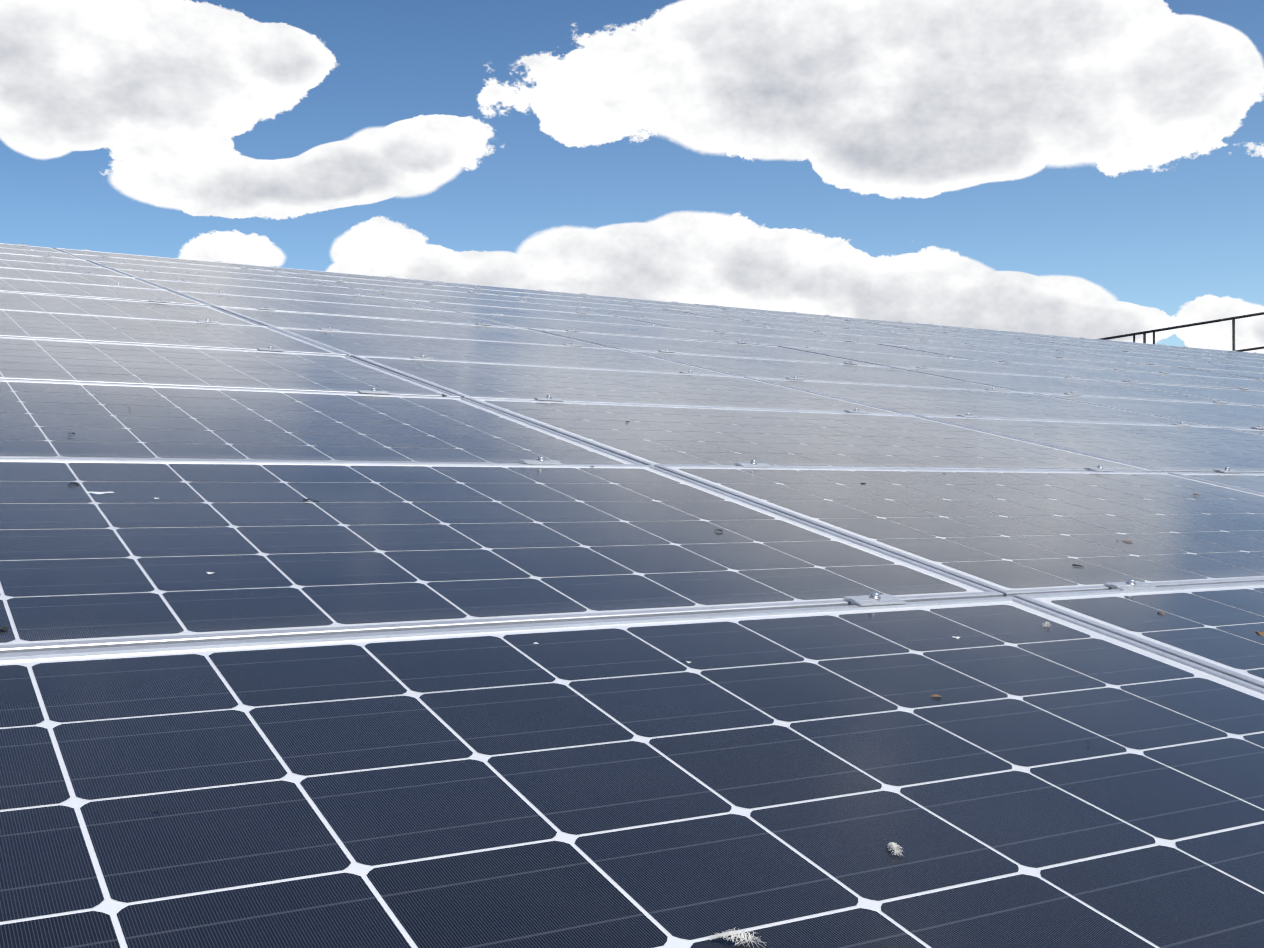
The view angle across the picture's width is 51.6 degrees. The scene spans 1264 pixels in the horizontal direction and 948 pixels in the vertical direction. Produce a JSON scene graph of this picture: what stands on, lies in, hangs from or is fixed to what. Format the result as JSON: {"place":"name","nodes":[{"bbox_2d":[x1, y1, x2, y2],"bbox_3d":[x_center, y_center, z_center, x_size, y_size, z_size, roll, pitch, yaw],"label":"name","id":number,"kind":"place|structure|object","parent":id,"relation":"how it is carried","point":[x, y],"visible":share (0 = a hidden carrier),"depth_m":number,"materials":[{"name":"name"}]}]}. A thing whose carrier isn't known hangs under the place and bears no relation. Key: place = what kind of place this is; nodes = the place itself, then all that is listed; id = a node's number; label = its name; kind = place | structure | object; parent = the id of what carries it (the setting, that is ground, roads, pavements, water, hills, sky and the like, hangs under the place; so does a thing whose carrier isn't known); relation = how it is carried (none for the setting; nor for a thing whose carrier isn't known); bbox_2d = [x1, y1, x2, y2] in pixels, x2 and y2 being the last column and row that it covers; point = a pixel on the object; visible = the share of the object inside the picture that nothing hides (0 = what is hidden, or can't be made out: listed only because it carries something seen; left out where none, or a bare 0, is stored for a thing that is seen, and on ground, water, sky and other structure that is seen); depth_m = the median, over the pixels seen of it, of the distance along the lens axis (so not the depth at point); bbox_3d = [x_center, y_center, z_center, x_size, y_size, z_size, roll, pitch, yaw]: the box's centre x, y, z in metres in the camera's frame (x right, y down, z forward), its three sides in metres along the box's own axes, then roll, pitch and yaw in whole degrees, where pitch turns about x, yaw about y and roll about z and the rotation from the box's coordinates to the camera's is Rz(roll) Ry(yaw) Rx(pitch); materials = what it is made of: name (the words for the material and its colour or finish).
{"place":"outdoors","nodes":[
{"label":"outdoors","id":0,"kind":"place"},
{"bbox_2d":[0,0,1263,353],"label":"sky","id":1,"kind":"structure","parent":0,"point":[1090,169],"materials":[{"name":"blue"}]},
{"bbox_3d":[2.696,2.485,16.284,36.270,8.578,27.240,0,-1,-31],"label":"building","id":2,"kind":"object","parent":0,"visible":0},
{"bbox_2d":[0,243,1263,947],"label":"solar array","id":3,"kind":"object","parent":2,"relation":"on","point":[350,611],"visible":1,"depth_m":1.56,"materials":[{"name":"glass"}]},
{"bbox_2d":[1100,312,1263,351],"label":"scaffold guard rail","id":4,"kind":"object","parent":2,"relation":"on","point":[1199,323],"visible":0.08,"depth_m":24.44,"materials":[{"name":"metal"}]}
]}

